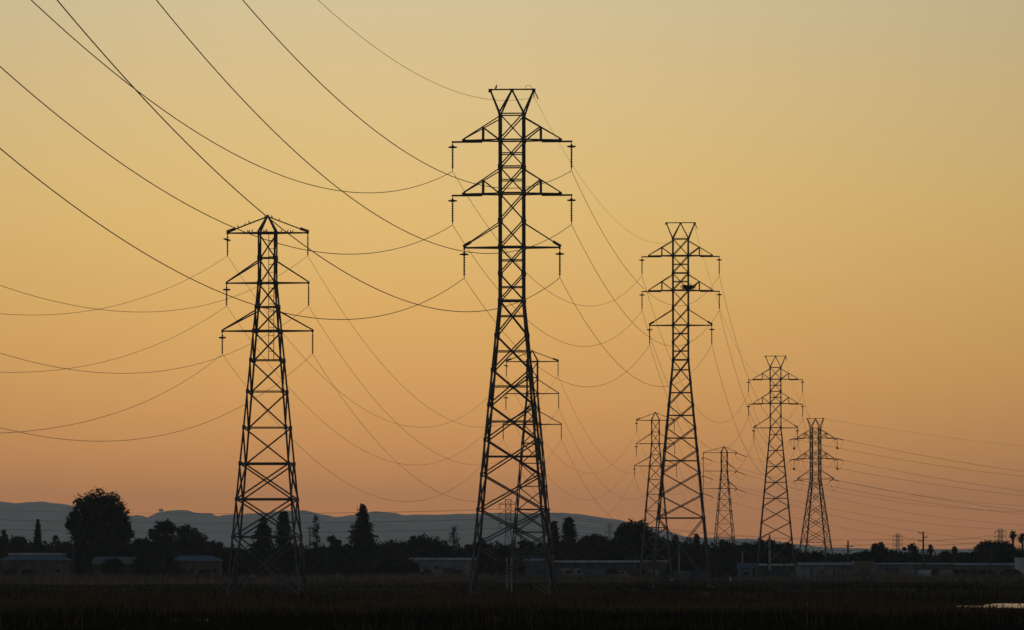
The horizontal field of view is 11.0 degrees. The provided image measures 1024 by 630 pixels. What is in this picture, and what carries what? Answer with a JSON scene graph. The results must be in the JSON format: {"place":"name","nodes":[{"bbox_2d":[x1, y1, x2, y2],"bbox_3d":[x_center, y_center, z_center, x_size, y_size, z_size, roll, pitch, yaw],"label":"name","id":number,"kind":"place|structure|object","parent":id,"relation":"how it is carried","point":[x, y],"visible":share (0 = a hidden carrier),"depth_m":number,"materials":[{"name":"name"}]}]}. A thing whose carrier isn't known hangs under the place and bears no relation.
{"place":"outdoors","nodes":[
{"label":"outdoors","id":0,"kind":"place"},
{"bbox_2d":[0,502,973,555],"bbox_3d":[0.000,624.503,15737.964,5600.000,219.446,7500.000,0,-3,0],"label":"hills","id":1,"kind":"structure","parent":0,"point":[55,517],"depth_m":16695.21,"materials":[{"name":"grey plant"}]},
{"bbox_2d":[0,576,1023,629],"bbox_3d":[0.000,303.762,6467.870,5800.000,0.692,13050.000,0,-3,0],"label":"marsh ground","id":2,"kind":"structure","parent":0,"point":[800,584],"depth_m":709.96,"materials":[{"name":"black plant"}]},
{"bbox_2d":[0,530,8,574],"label":"broadleaf tree","id":3,"kind":"object","parent":2,"relation":"on","point":[4,539],"visible":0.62,"depth_m":1238.27,"materials":[{"name":"green plant"}]},
{"bbox_2d":[6,535,33,555],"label":"broadleaf tree","id":4,"kind":"object","parent":2,"relation":"on","point":[17,544],"visible":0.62,"depth_m":1287.26,"materials":[{"name":"green plant"}]},
{"bbox_2d":[1,554,71,577],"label":"house","id":5,"kind":"structure","parent":2,"relation":"on","point":[37,564],"depth_m":1148.75,"materials":[{"name":"beige paint"}]},
{"bbox_2d":[30,519,43,552],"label":"conifer tree","id":6,"kind":"object","parent":2,"relation":"on","point":[37,541],"visible":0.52,"depth_m":1268.46,"materials":[{"name":"green plant"}]},
{"bbox_2d":[54,541,69,557],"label":"broadleaf tree","id":7,"kind":"object","parent":2,"relation":"on","point":[60,549],"visible":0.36,"depth_m":1257.79,"materials":[{"name":"green plant"}]},
{"bbox_2d":[64,486,135,564],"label":"broadleaf tree","id":8,"kind":"object","parent":2,"relation":"on","point":[106,536],"visible":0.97,"depth_m":1187.49,"materials":[{"name":"green plant"}]},
{"bbox_2d":[100,557,122,576],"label":"shrub","id":9,"kind":"object","parent":2,"relation":"on","point":[110,566],"visible":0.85,"depth_m":1151.69,"materials":[{"name":"green plant"}]},
{"bbox_2d":[92,557,136,577],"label":"house","id":10,"kind":"structure","parent":2,"relation":"on","point":[98,561],"depth_m":1164.29,"materials":[{"name":"beige paint"}]},
{"bbox_2d":[128,537,151,558],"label":"broadleaf tree","id":11,"kind":"object","parent":2,"relation":"on","point":[136,543],"visible":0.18,"depth_m":1247.64,"materials":[{"name":"green plant"}]},
{"bbox_2d":[133,541,164,578],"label":"broadleaf tree","id":12,"kind":"object","parent":2,"relation":"on","point":[150,556],"visible":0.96,"depth_m":1156.93,"materials":[{"name":"green plant"}]},
{"bbox_2d":[147,518,180,562],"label":"broadleaf tree","id":13,"kind":"object","parent":2,"relation":"on","point":[166,528],"visible":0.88,"depth_m":1228.32,"materials":[{"name":"green plant"}]},
{"bbox_2d":[155,558,186,577],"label":"shrub","id":14,"kind":"object","parent":2,"relation":"on","point":[170,566],"visible":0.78,"depth_m":1143.42,"materials":[{"name":"green plant"}]},
{"bbox_2d":[170,524,196,555],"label":"broadleaf tree","id":15,"kind":"object","parent":2,"relation":"on","point":[181,542],"visible":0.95,"depth_m":1213.31,"materials":[{"name":"green plant"}]},
{"bbox_2d":[168,556,223,577],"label":"house","id":16,"kind":"structure","parent":2,"relation":"on","point":[195,564],"depth_m":1158.73,"materials":[{"name":"beige paint"}]},
{"bbox_2d":[190,527,211,555],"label":"broadleaf tree","id":17,"kind":"object","parent":2,"relation":"on","point":[203,546],"visible":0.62,"depth_m":1253.22,"materials":[{"name":"green plant"}]},
{"bbox_2d":[205,540,223,557],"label":"broadleaf tree","id":18,"kind":"object","parent":2,"relation":"on","point":[216,550],"visible":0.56,"depth_m":1223.25,"materials":[{"name":"green plant"}]},
{"bbox_2d":[217,548,241,577],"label":"broadleaf tree","id":19,"kind":"object","parent":2,"relation":"on","point":[225,554],"visible":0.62,"depth_m":1172.73,"materials":[{"name":"green plant"}]},
{"bbox_2d":[244,518,283,577],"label":"conifer tree","id":20,"kind":"object","parent":2,"relation":"on","point":[263,546],"visible":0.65,"depth_m":1207.50,"materials":[{"name":"green plant"}]},
{"bbox_2d":[219,215,313,601],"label":"lattice tower","id":21,"kind":"structure","parent":2,"relation":"on","point":[251,392],"depth_m":510.21,"materials":[{"name":"metal"}]},
{"bbox_2d":[6,355,220,432],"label":"power line","id":22,"kind":"object","parent":21,"relation":"attached to","point":[113,413],"visible":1,"depth_m":403.68,"materials":[{"name":"metal"}]},
{"bbox_2d":[0,257,305,311],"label":"power line","id":23,"kind":"object","parent":21,"relation":"attached to","point":[156,311],"visible":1,"depth_m":389.15,"materials":[{"name":"metal"}]},
{"bbox_2d":[1,306,307,373],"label":"power line","id":24,"kind":"object","parent":21,"relation":"hanging from","point":[148,372],"visible":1,"depth_m":411.41,"materials":[{"name":"metal"}]},
{"bbox_2d":[0,357,308,440],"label":"power line","id":25,"kind":"object","parent":21,"relation":"attached to","point":[164,434],"visible":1,"depth_m":421.54,"materials":[{"name":"metal"}]},
{"bbox_2d":[222,354,501,501],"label":"power line","id":26,"kind":"object","parent":21,"relation":"hanging from","point":[336,476],"visible":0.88,"depth_m":607.69,"materials":[{"name":"metal"}]},
{"bbox_2d":[228,257,505,426],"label":"power line","id":27,"kind":"object","parent":21,"relation":"hanging from","point":[332,385],"visible":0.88,"depth_m":581.55,"materials":[{"name":"metal"}]},
{"bbox_2d":[313,355,560,501],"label":"power line","id":28,"kind":"object","parent":21,"relation":"hanging from","point":[397,462],"visible":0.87,"depth_m":586.42,"materials":[{"name":"metal"}]},
{"bbox_2d":[274,511,292,569],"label":"poplar tree","id":29,"kind":"object","parent":2,"relation":"on","point":[283,516],"visible":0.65,"depth_m":1243.17,"materials":[{"name":"green plant"}]},
{"bbox_2d":[311,514,325,558],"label":"sparse conifer tree","id":30,"kind":"object","parent":2,"relation":"on","point":[315,545],"visible":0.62,"depth_m":1228.77,"materials":[{"name":"green plant"}]},
{"bbox_2d":[326,534,342,573],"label":"broadleaf tree","id":31,"kind":"object","parent":2,"relation":"on","point":[334,541],"visible":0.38,"depth_m":1218.09,"materials":[{"name":"green plant"}]},
{"bbox_2d":[327,543,360,578],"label":"broadleaf tree","id":32,"kind":"object","parent":2,"relation":"on","point":[345,555],"visible":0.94,"depth_m":1147.20,"materials":[{"name":"green plant"}]},
{"bbox_2d":[346,503,380,563],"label":"conifer tree","id":33,"kind":"object","parent":2,"relation":"on","point":[361,536],"visible":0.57,"depth_m":1197.77,"materials":[{"name":"green plant"}]},
{"bbox_2d":[377,539,396,558],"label":"broadleaf tree","id":34,"kind":"object","parent":2,"relation":"on","point":[385,549],"visible":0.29,"depth_m":1257.58,"materials":[{"name":"green plant"}]},
{"bbox_2d":[375,557,404,576],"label":"shrub","id":35,"kind":"object","parent":2,"relation":"on","point":[389,565],"visible":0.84,"depth_m":1132.65,"materials":[{"name":"green plant"}]},
{"bbox_2d":[365,551,420,575],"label":"broadleaf tree","id":36,"kind":"object","parent":2,"relation":"on","point":[410,567],"visible":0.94,"depth_m":1136.18,"materials":[{"name":"green plant"}]},
{"bbox_2d":[390,533,456,558],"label":"broadleaf tree","id":37,"kind":"object","parent":2,"relation":"on","point":[427,547],"visible":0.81,"depth_m":1232.73,"materials":[{"name":"green plant"}]},
{"bbox_2d":[409,558,475,576],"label":"warehouse","id":38,"kind":"structure","parent":2,"relation":"on","point":[437,565],"depth_m":1158.70,"materials":[{"name":"metal"}]},
{"bbox_2d":[445,525,467,557],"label":"sparse conifer tree","id":39,"kind":"object","parent":2,"relation":"on","point":[459,554],"visible":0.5,"depth_m":1263.89,"materials":[{"name":"green plant"}]},
{"bbox_2d":[470,537,495,575],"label":"broadleaf tree","id":40,"kind":"object","parent":2,"relation":"on","point":[483,555],"visible":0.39,"depth_m":1222.17,"materials":[{"name":"green plant"}]},
{"bbox_2d":[479,558,502,576],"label":"shrub","id":41,"kind":"object","parent":2,"relation":"on","point":[487,566],"visible":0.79,"depth_m":1161.60,"materials":[{"name":"green plant"}]},
{"bbox_2d":[490,542,521,577],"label":"broadleaf tree","id":42,"kind":"object","parent":2,"relation":"on","point":[502,552],"visible":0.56,"depth_m":1201.67,"materials":[{"name":"green plant"}]},
{"bbox_2d":[499,499,517,545],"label":"lattice tower","id":43,"kind":"structure","parent":2,"relation":"on","point":[505,513],"depth_m":1847.88,"materials":[{"name":"metal"}]},
{"bbox_2d":[0,534,1020,576],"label":"tree belt","id":44,"kind":"object","parent":2,"relation":"on","point":[714,564],"visible":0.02,"depth_m":1333.06,"materials":[{"name":"green plant"}]},
{"bbox_2d":[0,599,1023,629],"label":"dark marsh plants","id":45,"kind":"object","parent":2,"relation":"on","point":[223,622],"visible":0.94,"depth_m":289.16,"materials":[{"name":"black plant"}]},
{"bbox_2d":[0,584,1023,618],"bbox_3d":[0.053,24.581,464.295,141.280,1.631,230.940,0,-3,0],"label":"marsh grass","id":46,"kind":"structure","parent":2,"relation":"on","point":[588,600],"depth_m":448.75,"materials":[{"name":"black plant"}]},
{"bbox_2d":[448,87,575,599],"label":"lattice tower","id":47,"kind":"structure","parent":2,"relation":"on","point":[500,193],"depth_m":500.27,"materials":[{"name":"metal"}]},
{"bbox_2d":[0,66,451,254],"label":"power line","id":48,"kind":"object","parent":47,"relation":"attached to","point":[175,197],"visible":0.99,"depth_m":332.83,"materials":[{"name":"metal"}]},
{"bbox_2d":[0,148,463,319],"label":"power line","id":49,"kind":"object","parent":47,"relation":"attached to","point":[191,278],"visible":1,"depth_m":330.32,"materials":[{"name":"metal"}]},
{"bbox_2d":[31,0,452,192],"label":"power line","id":50,"kind":"object","parent":47,"relation":"attached to","point":[197,132],"visible":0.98,"depth_m":334.78,"materials":[{"name":"metal"}]},
{"bbox_2d":[57,0,558,311],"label":"power line","id":51,"kind":"object","parent":47,"relation":"attached to","point":[247,199],"visible":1,"depth_m":291.07,"materials":[{"name":"metal"}]},
{"bbox_2d":[156,0,571,253],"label":"power line","id":52,"kind":"object","parent":47,"relation":"attached to","point":[311,165],"visible":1,"depth_m":320.52,"materials":[{"name":"metal"}]},
{"bbox_2d":[243,0,570,188],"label":"power line","id":53,"kind":"object","parent":47,"relation":"attached to","point":[370,126],"visible":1,"depth_m":342.42,"materials":[{"name":"metal"}]},
{"bbox_2d":[318,0,533,100],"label":"power line","id":54,"kind":"object","parent":47,"relation":"attached to","point":[414,72],"visible":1,"depth_m":397.39,"materials":[{"name":"metal"}]},
{"bbox_2d":[0,569,1023,584],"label":"dry reeds","id":55,"kind":"object","parent":2,"relation":"on","point":[115,579],"visible":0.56,"depth_m":959.11,"materials":[{"name":"brown plant"}]},
{"bbox_2d":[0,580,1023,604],"bbox_3d":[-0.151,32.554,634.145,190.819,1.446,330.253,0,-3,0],"label":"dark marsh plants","id":56,"kind":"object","parent":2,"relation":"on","point":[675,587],"visible":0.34,"depth_m":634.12,"materials":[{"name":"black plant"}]},
{"bbox_2d":[0,577,1023,597],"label":"marsh grass","id":57,"kind":"structure","parent":2,"relation":"on","point":[597,585],"depth_m":720.92,"materials":[{"name":"brown plant"}]},
{"bbox_2d":[501,559,525,577],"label":"shrub","id":58,"kind":"object","parent":2,"relation":"on","point":[522,568],"visible":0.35,"depth_m":1153.54,"materials":[{"name":"green plant"}]},
{"bbox_2d":[517,540,536,572],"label":"broadleaf tree","id":59,"kind":"object","parent":2,"relation":"on","point":[527,551],"visible":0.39,"depth_m":1252.90,"materials":[{"name":"green plant"}]},
{"bbox_2d":[503,350,561,585],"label":"lattice tower","id":60,"kind":"structure","parent":2,"relation":"on","point":[518,509],"depth_m":796.69,"materials":[{"name":"metal"}]},
{"bbox_2d":[523,558,547,577],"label":"shed","id":61,"kind":"structure","parent":2,"relation":"on","point":[532,562],"depth_m":1173.72,"materials":[{"name":"grey metal"}]},
{"bbox_2d":[547,520,560,559],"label":"poplar tree","id":62,"kind":"object","parent":2,"relation":"on","point":[556,537],"visible":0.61,"depth_m":1228.38,"materials":[{"name":"green plant"}]},
{"bbox_2d":[558,517,578,559],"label":"poplar tree","id":63,"kind":"object","parent":2,"relation":"on","point":[569,535],"visible":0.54,"depth_m":1213.38,"materials":[{"name":"green plant"}]},
{"bbox_2d":[561,568,584,577],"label":"van","id":64,"kind":"object","parent":2,"relation":"on","point":[572,571],"visible":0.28,"depth_m":1126.69,"materials":[{"name":"metal"}]},
{"bbox_2d":[563,541,590,559],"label":"broadleaf tree","id":65,"kind":"object","parent":2,"relation":"on","point":[580,551],"visible":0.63,"depth_m":1182.78,"materials":[{"name":"green plant"}]},
{"bbox_2d":[578,533,611,559],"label":"broadleaf tree","id":66,"kind":"object","parent":2,"relation":"on","point":[594,541],"visible":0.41,"depth_m":1236.74,"materials":[{"name":"green plant"}]},
{"bbox_2d":[586,569,605,577],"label":"shipping container","id":67,"kind":"object","parent":2,"relation":"on","point":[602,572],"visible":0.61,"depth_m":1132.65,"materials":[{"name":"grey metal"}]},
{"bbox_2d":[553,560,666,578],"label":"shed","id":68,"kind":"structure","parent":2,"relation":"on","point":[629,566],"depth_m":1163.70,"materials":[{"name":"metal"}]},
{"bbox_2d":[597,541,625,559],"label":"broadleaf tree","id":69,"kind":"object","parent":2,"relation":"on","point":[612,551],"visible":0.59,"depth_m":1187.37,"materials":[{"name":"green plant"}]},
{"bbox_2d":[613,518,663,559],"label":"broadleaf tree","id":70,"kind":"object","parent":2,"relation":"on","point":[628,535],"visible":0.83,"depth_m":1223.01,"materials":[{"name":"green plant"}]},
{"bbox_2d":[634,412,676,579],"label":"lattice tower","id":71,"kind":"structure","parent":2,"relation":"on","point":[643,544],"depth_m":1097.22,"materials":[{"name":"metal"}]},
{"bbox_2d":[657,540,672,570],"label":"broadleaf tree","id":72,"kind":"object","parent":2,"relation":"on","point":[663,552],"visible":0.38,"depth_m":1252.95,"materials":[{"name":"green plant"}]},
{"bbox_2d":[670,535,680,573],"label":"poplar tree","id":73,"kind":"object","parent":2,"relation":"on","point":[674,561],"visible":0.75,"depth_m":1273.20,"materials":[{"name":"green plant"}]},
{"bbox_2d":[639,222,721,587],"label":"lattice tower","id":74,"kind":"structure","parent":2,"relation":"on","point":[670,402],"depth_m":771.97,"materials":[{"name":"metal"}]},
{"bbox_2d":[673,571,689,578],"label":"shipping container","id":75,"kind":"object","parent":2,"relation":"on","point":[682,574],"visible":0.73,"depth_m":1123.65,"materials":[{"name":"grey metal"}]},
{"bbox_2d":[692,533,700,569],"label":"poplar tree","id":76,"kind":"object","parent":2,"relation":"on","point":[696,543],"visible":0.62,"depth_m":1283.33,"materials":[{"name":"green plant"}]},
{"bbox_2d":[691,570,708,578],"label":"shipping container","id":77,"kind":"object","parent":2,"relation":"on","point":[696,573],"visible":0.53,"depth_m":1116.66,"materials":[{"name":"metal"}]},
{"bbox_2d":[701,446,745,547],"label":"lattice tower","id":78,"kind":"structure","parent":2,"relation":"on","point":[729,499],"depth_m":1396.64,"materials":[{"name":"metal"}]},
{"bbox_2d":[716,539,741,577],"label":"broadleaf tree","id":79,"kind":"object","parent":2,"relation":"on","point":[729,552],"visible":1,"depth_m":1217.87,"materials":[{"name":"green plant"}]},
{"bbox_2d":[736,542,753,569],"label":"broadleaf tree","id":80,"kind":"object","parent":2,"relation":"on","point":[746,548],"visible":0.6,"depth_m":1247.73,"materials":[{"name":"green plant"}]},
{"bbox_2d":[737,563,753,578],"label":"cabin","id":81,"kind":"object","parent":2,"relation":"on","point":[745,570],"visible":0.95,"depth_m":1148.69,"materials":[{"name":"grey"}]},
{"bbox_2d":[749,538,779,576],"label":"broadleaf tree","id":82,"kind":"object","parent":2,"relation":"on","point":[764,554],"visible":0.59,"depth_m":1222.57,"materials":[{"name":"green plant"}]},
{"bbox_2d":[754,564,795,578],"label":"shed","id":83,"kind":"structure","parent":2,"relation":"on","point":[776,569],"depth_m":1183.59,"materials":[{"name":"metal"}]},
{"bbox_2d":[746,356,804,577],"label":"lattice tower","id":84,"kind":"structure","parent":2,"relation":"on","point":[774,450],"depth_m":1104.28,"materials":[{"name":"metal"}]},
{"bbox_2d":[773,541,797,563],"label":"broadleaf tree","id":85,"kind":"object","parent":2,"relation":"on","point":[786,555],"visible":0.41,"depth_m":1262.41,"materials":[{"name":"green plant"}]},
{"bbox_2d":[794,550,809,562],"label":"broadleaf tree","id":86,"kind":"object","parent":2,"relation":"on","point":[800,557],"visible":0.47,"depth_m":1237.97,"materials":[{"name":"green plant"}]},
{"bbox_2d":[789,418,843,558],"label":"lattice tower","id":87,"kind":"structure","parent":2,"relation":"on","point":[819,458],"depth_m":1311.31,"materials":[{"name":"metal"}]},
{"bbox_2d":[808,551,827,561],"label":"broadleaf tree","id":88,"kind":"object","parent":2,"relation":"on","point":[813,556],"visible":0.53,"depth_m":1212.68,"materials":[{"name":"green plant"}]},
{"bbox_2d":[795,562,852,578],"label":"warehouse","id":89,"kind":"structure","parent":2,"relation":"on","point":[817,568],"depth_m":1158.70,"materials":[{"name":"grey metal"}]},
{"bbox_2d":[827,552,844,561],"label":"broadleaf tree","id":90,"kind":"object","parent":2,"relation":"on","point":[838,557],"visible":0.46,"depth_m":1257.68,"materials":[{"name":"green plant"}]},
{"bbox_2d":[851,561,873,575],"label":"shed","id":91,"kind":"structure","parent":2,"relation":"on","point":[866,567],"depth_m":1153.71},
{"bbox_2d":[859,549,872,560],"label":"broadleaf tree","id":92,"kind":"object","parent":2,"relation":"on","point":[863,556],"visible":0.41,"depth_m":1247.85,"materials":[{"name":"green plant"}]},
{"bbox_2d":[867,542,888,562],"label":"broadleaf tree","id":93,"kind":"object","parent":2,"relation":"on","point":[879,552],"visible":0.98,"depth_m":1222.94,"materials":[{"name":"green plant"}]},
{"bbox_2d":[882,549,899,562],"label":"broadleaf tree","id":94,"kind":"object","parent":2,"relation":"on","point":[891,555],"visible":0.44,"depth_m":1257.64,"materials":[{"name":"green plant"}]},
{"bbox_2d":[898,547,908,562],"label":"broadleaf tree","id":95,"kind":"object","parent":2,"relation":"on","point":[902,558],"visible":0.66,"depth_m":1233.45,"materials":[{"name":"green plant"}]},
{"bbox_2d":[874,563,953,577],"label":"warehouse","id":96,"kind":"structure","parent":2,"relation":"on","point":[896,568],"depth_m":1178.69,"materials":[{"name":"grey metal"}]},
{"bbox_2d":[906,543,921,562],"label":"broadleaf tree","id":97,"kind":"object","parent":2,"relation":"on","point":[913,556],"visible":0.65,"depth_m":1213.16,"materials":[{"name":"green plant"}]},
{"bbox_2d":[932,550,956,562],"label":"broadleaf tree","id":98,"kind":"object","parent":2,"relation":"on","point":[945,557],"visible":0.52,"depth_m":1227.27,"materials":[{"name":"green plant"}]},
{"bbox_2d":[953,569,977,577],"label":"shrub","id":99,"kind":"object","parent":2,"relation":"on","point":[962,571],"visible":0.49,"depth_m":1147.89,"materials":[{"name":"green plant"}]},
{"bbox_2d":[962,552,980,562],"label":"broadleaf tree","id":100,"kind":"object","parent":2,"relation":"on","point":[970,557],"visible":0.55,"depth_m":1192.40,"materials":[{"name":"green plant"}]},
{"bbox_2d":[953,563,1014,576],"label":"warehouse","id":101,"kind":"structure","parent":2,"relation":"on","point":[996,567],"depth_m":1168.70,"materials":[{"name":"grey metal"}]},
{"bbox_2d":[974,542,1015,562],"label":"broadleaf tree","id":102,"kind":"object","parent":2,"relation":"on","point":[995,553],"visible":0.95,"depth_m":1186.06,"materials":[{"name":"green plant"}]},
{"bbox_2d":[992,540,1022,562],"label":"broadleaf tree","id":103,"kind":"object","parent":2,"relation":"on","point":[1017,552],"visible":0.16,"depth_m":1233.05,"materials":[{"name":"green plant"}]},
{"bbox_2d":[1014,558,1023,576],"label":"shed","id":104,"kind":"structure","parent":2,"relation":"on","point":[1019,563],"depth_m":1148.75,"materials":[{"name":"metal"}]},
{"bbox_2d":[0,0,1023,548],"label":"sky","id":105,"kind":"structure","parent":0,"point":[853,170],"materials":[{"name":"orange"}]},
{"bbox_2d":[978,603,1023,607],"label":"pond water","id":106,"kind":"structure","parent":0,"point":[1014,605],"depth_m":449.13,"materials":[{"name":"liquid"}]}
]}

